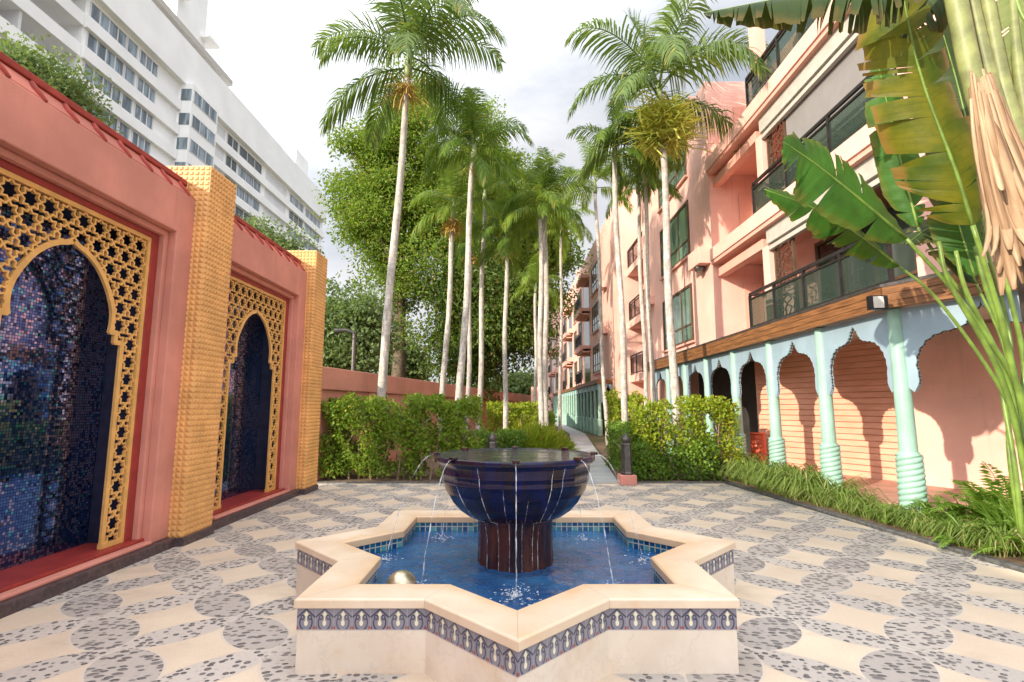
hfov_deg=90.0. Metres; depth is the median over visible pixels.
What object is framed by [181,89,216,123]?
window
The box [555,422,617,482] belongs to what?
path
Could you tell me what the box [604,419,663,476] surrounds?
shrub
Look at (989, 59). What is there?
banana plant
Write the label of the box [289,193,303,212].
window
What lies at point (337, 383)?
boundary wall
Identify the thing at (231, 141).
window
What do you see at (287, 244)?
broadleaf tree
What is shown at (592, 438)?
ground
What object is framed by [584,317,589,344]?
balcony door
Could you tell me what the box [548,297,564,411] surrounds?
apartment building
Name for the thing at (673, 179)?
window
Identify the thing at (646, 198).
palm tree
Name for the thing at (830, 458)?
arcade column
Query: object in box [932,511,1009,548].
fern
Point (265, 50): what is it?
sky
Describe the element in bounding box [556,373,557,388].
window
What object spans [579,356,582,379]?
window
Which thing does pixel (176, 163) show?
window
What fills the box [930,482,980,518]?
strap plant
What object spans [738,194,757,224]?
end door
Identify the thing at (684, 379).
arcade column
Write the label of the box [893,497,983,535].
fern
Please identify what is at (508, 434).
hedge
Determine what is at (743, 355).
arch panel
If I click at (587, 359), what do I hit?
balcony door
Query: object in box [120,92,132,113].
window
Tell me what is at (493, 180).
palm tree
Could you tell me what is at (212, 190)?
studded pillar
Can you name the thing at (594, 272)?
window
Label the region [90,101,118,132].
window
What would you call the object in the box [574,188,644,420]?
apartment building
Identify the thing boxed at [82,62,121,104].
window
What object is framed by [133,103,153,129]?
window
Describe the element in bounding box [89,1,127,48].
window
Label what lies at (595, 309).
window
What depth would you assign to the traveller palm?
5.38 m
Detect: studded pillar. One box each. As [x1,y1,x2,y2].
[166,166,235,546]
[287,250,327,494]
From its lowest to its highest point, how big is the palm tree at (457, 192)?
9.532 m
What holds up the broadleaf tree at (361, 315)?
on the ground at (592, 438)
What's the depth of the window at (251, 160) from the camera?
78.26 m
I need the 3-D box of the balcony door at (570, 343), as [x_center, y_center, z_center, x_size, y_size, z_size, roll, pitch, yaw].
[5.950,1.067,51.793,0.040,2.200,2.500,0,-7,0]
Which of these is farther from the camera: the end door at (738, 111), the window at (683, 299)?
the window at (683, 299)
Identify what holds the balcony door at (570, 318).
in the apartment building at (569, 361)
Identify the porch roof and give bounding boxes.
[648,263,1017,371]
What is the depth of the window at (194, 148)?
62.26 m
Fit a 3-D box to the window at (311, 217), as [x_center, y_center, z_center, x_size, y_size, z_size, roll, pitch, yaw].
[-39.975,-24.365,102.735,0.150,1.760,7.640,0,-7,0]
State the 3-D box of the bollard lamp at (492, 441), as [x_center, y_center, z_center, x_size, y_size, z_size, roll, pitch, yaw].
[-0.430,2.533,11.217,0.340,1.060,0.340,0,-7,0]
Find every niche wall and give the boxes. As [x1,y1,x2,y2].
[0,51,195,618]
[212,214,306,529]
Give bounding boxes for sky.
[205,0,796,384]
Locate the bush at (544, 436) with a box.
[497,417,579,450]
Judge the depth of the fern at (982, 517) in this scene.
6.33 m
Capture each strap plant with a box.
[925,478,1022,553]
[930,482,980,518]
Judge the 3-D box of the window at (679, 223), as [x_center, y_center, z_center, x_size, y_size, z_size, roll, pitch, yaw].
[5.875,-3.552,18.611,0.150,1.970,3.360,0,-7,0]
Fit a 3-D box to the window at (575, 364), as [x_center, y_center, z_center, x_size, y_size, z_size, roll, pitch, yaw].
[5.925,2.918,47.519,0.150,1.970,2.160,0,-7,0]
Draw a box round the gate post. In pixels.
[531,387,537,421]
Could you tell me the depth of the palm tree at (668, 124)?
13.51 m
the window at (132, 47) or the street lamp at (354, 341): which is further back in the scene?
the window at (132, 47)
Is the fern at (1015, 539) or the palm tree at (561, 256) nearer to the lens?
the fern at (1015, 539)
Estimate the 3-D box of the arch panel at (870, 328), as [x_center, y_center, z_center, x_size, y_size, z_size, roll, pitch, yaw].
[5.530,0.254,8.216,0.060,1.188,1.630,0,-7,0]
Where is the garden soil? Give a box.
[317,442,718,480]
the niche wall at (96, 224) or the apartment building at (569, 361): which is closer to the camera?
the niche wall at (96, 224)
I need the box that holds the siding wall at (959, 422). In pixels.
[754,322,1023,494]
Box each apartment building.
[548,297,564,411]
[562,270,578,389]
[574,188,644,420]
[627,0,1008,452]
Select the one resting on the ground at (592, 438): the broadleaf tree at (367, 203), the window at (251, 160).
the broadleaf tree at (367, 203)
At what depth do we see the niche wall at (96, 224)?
5.18 m
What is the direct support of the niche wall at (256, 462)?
on the plaza
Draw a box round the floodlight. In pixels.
[866,295,888,309]
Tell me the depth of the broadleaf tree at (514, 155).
31.46 m
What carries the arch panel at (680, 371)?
attached to the arcade column at (667, 386)
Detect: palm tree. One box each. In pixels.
[310,0,509,472]
[408,150,502,461]
[418,70,535,436]
[434,209,504,429]
[442,145,532,437]
[472,189,550,428]
[499,146,584,425]
[501,152,592,425]
[509,252,561,402]
[526,184,594,429]
[555,136,633,446]
[563,0,774,471]
[566,95,661,425]
[598,143,681,420]
[605,152,674,420]
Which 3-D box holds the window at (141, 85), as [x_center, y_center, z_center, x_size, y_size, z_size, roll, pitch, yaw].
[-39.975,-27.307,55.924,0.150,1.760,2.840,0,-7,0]
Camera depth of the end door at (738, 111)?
15.58 m
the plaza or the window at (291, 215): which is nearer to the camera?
the plaza
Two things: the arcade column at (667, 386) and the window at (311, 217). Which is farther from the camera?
the window at (311, 217)
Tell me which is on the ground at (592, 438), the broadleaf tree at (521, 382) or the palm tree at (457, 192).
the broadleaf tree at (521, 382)
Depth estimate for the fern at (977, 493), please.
6.26 m
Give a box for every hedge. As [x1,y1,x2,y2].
[318,391,484,479]
[454,427,526,448]
[485,400,538,441]
[623,394,744,478]
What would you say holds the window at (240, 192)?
in the hotel tower
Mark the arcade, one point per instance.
(582, 407)
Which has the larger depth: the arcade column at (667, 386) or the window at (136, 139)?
the window at (136, 139)
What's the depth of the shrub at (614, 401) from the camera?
17.12 m
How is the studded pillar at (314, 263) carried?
on the plaza
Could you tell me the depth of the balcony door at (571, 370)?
51.03 m
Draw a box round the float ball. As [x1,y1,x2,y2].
[386,570,416,583]
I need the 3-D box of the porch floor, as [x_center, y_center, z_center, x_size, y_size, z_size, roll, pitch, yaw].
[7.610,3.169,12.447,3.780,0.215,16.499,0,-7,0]
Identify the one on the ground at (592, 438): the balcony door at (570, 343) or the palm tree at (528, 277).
the palm tree at (528, 277)
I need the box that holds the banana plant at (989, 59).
[704,0,1023,331]
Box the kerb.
[727,482,1023,572]
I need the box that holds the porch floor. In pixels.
[704,445,1010,522]
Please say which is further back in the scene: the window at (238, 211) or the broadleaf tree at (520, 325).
the window at (238, 211)
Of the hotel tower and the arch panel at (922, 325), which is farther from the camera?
the hotel tower
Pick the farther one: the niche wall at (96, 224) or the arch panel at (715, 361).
the arch panel at (715, 361)
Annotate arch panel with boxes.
[655,368,665,401]
[668,364,682,400]
[686,359,704,400]
[707,352,731,398]
[734,343,767,398]
[771,330,817,396]
[822,312,892,394]
[901,290,1021,391]
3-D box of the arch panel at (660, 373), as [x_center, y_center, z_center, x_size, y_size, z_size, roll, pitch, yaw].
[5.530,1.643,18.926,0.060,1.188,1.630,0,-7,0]
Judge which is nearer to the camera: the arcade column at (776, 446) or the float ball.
the float ball
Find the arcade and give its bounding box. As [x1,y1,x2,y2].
[553,379,612,435]
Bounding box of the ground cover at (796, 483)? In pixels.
[703,451,1023,558]
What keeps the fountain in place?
on the plaza
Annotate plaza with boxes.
[0,483,1023,681]
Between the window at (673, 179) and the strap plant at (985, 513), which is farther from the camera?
the window at (673, 179)
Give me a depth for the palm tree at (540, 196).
15.63 m
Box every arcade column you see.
[665,367,673,452]
[682,363,692,457]
[703,357,716,452]
[730,350,746,456]
[765,341,786,466]
[814,328,843,485]
[886,308,928,513]
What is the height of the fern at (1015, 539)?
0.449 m
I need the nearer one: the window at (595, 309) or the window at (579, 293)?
the window at (595, 309)
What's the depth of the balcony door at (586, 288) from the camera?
39.38 m
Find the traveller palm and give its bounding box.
[764,0,1023,556]
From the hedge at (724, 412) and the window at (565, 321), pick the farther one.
the window at (565, 321)
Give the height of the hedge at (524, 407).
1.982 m
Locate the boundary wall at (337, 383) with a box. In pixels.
[317,366,530,479]
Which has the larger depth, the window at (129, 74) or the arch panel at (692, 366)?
the window at (129, 74)
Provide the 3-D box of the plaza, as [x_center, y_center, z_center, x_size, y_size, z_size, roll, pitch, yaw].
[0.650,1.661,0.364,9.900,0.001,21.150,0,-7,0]
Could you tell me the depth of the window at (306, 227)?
101.55 m
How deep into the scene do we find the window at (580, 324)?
42.72 m
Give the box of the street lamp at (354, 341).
[334,328,356,370]
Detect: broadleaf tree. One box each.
[0,23,123,133]
[239,212,324,256]
[312,40,476,377]
[322,272,417,373]
[363,333,433,380]
[407,234,560,426]
[408,93,564,380]
[473,366,552,410]
[504,181,593,386]
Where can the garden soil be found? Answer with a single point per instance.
(600, 446)
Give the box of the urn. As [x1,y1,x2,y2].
[749,432,766,462]
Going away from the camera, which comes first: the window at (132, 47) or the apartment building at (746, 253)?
the apartment building at (746, 253)
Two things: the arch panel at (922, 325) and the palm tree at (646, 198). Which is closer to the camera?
the arch panel at (922, 325)
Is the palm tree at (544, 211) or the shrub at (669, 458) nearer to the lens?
the shrub at (669, 458)
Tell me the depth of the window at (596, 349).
34.77 m
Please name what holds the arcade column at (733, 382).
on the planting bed
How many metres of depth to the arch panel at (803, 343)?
10.15 m
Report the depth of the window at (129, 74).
53.50 m
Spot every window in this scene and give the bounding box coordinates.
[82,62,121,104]
[85,31,124,76]
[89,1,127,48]
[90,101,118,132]
[118,121,129,139]
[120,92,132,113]
[123,64,135,86]
[126,37,138,59]
[130,130,150,154]
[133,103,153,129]
[136,76,155,103]
[139,49,158,77]
[175,162,191,165]
[176,137,213,166]
[178,113,215,146]
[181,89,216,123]
[225,154,236,173]
[226,133,238,152]
[235,205,257,227]
[236,185,259,211]
[237,165,260,192]
[238,145,261,174]
[288,210,302,228]
[288,228,301,244]
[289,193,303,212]
[303,239,318,251]
[304,224,319,242]
[305,208,319,228]
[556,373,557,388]
[564,319,566,332]
[564,342,566,359]
[565,368,567,386]
[573,301,575,324]
[573,330,576,353]
[574,361,576,383]
[578,289,581,307]
[578,322,582,344]
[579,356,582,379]
[591,261,597,296]
[591,300,598,334]
[592,343,600,374]
[657,141,687,213]
[659,200,690,280]
[662,283,695,352]
[798,11,816,41]
[814,204,917,301]
[833,68,896,150]
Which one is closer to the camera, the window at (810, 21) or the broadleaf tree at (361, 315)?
the window at (810, 21)
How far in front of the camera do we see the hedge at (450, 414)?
11.47 m
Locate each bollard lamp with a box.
[487,432,497,447]
[617,433,636,484]
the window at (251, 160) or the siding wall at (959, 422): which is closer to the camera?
the siding wall at (959, 422)
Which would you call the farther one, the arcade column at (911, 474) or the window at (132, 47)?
the window at (132, 47)
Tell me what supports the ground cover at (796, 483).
on the planting bed
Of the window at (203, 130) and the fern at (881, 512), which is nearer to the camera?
the fern at (881, 512)
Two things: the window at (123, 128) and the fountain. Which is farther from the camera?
the window at (123, 128)
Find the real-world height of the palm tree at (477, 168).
11.179 m
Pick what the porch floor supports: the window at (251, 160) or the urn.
the urn
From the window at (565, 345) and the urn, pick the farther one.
the window at (565, 345)
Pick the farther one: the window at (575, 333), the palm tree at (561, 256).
the window at (575, 333)
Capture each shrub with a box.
[537,410,557,429]
[604,388,643,447]
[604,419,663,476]
[620,435,721,480]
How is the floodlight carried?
attached to the porch roof
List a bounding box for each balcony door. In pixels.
[569,312,571,328]
[569,340,571,357]
[569,367,572,387]
[583,280,588,307]
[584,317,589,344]
[585,354,590,382]
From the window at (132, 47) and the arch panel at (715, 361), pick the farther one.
the window at (132, 47)
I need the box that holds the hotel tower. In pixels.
[0,0,326,252]
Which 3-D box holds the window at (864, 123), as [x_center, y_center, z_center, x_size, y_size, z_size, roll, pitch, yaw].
[7.203,-4.188,10.122,0.095,2.070,3.800,0,-7,0]
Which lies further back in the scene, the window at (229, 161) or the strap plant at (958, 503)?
the window at (229, 161)
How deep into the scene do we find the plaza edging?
10.86 m
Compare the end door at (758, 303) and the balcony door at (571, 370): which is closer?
the end door at (758, 303)
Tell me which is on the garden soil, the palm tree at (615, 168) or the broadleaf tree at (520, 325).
the palm tree at (615, 168)
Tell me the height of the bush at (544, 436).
1.366 m
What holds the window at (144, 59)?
in the hotel tower
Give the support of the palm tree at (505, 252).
on the garden soil
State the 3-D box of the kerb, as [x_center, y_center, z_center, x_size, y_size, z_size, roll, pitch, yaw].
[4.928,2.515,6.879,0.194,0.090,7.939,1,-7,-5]
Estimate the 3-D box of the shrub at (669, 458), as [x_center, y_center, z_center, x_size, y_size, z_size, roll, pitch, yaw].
[3.546,2.619,11.489,2.250,1.057,0.907,0,-7,0]
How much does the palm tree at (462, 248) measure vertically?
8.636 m
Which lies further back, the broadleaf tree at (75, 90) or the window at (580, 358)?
the window at (580, 358)
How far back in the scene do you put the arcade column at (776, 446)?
10.68 m
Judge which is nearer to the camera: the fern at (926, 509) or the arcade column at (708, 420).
the fern at (926, 509)
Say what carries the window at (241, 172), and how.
in the hotel tower
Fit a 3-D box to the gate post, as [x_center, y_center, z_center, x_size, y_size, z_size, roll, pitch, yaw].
[1.055,3.408,23.759,0.320,2.550,0.320,0,-7,0]
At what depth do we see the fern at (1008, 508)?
5.80 m
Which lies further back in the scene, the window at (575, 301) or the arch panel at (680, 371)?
the window at (575, 301)
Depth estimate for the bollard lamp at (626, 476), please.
10.73 m
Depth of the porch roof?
8.54 m
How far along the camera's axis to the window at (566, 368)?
55.78 m
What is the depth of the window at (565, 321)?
56.60 m
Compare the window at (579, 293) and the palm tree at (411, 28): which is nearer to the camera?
the palm tree at (411, 28)
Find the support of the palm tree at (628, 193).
on the garden soil
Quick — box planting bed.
[709,474,1023,565]
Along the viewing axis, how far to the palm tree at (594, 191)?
21.75 m
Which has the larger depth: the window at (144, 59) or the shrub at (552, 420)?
the window at (144, 59)
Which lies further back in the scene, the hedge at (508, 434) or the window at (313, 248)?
the window at (313, 248)
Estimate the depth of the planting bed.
6.92 m
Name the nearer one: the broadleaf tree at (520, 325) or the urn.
the urn
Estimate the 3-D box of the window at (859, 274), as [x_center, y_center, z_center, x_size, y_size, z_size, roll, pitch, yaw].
[7.002,-1.481,9.771,0.095,2.010,3.800,0,-7,0]
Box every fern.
[860,503,900,523]
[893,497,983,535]
[898,461,1023,527]
[908,494,989,527]
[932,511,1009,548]
[966,487,1023,522]
[970,534,1023,557]
[983,489,1023,541]
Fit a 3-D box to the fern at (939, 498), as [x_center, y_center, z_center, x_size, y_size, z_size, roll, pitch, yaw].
[5.859,2.253,6.697,0.738,0.478,0.945,6,-10,-40]
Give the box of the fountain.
[294,446,739,681]
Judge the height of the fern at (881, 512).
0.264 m
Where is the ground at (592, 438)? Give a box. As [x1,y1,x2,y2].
[423,418,728,481]
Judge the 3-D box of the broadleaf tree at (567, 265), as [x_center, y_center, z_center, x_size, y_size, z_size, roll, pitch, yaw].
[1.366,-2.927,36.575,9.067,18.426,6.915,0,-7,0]
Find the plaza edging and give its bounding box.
[317,481,727,483]
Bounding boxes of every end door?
[733,107,745,122]
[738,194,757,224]
[743,283,764,328]
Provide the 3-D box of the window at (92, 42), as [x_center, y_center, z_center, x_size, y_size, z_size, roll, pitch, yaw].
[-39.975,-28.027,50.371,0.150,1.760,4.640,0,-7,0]
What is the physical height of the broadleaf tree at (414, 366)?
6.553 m

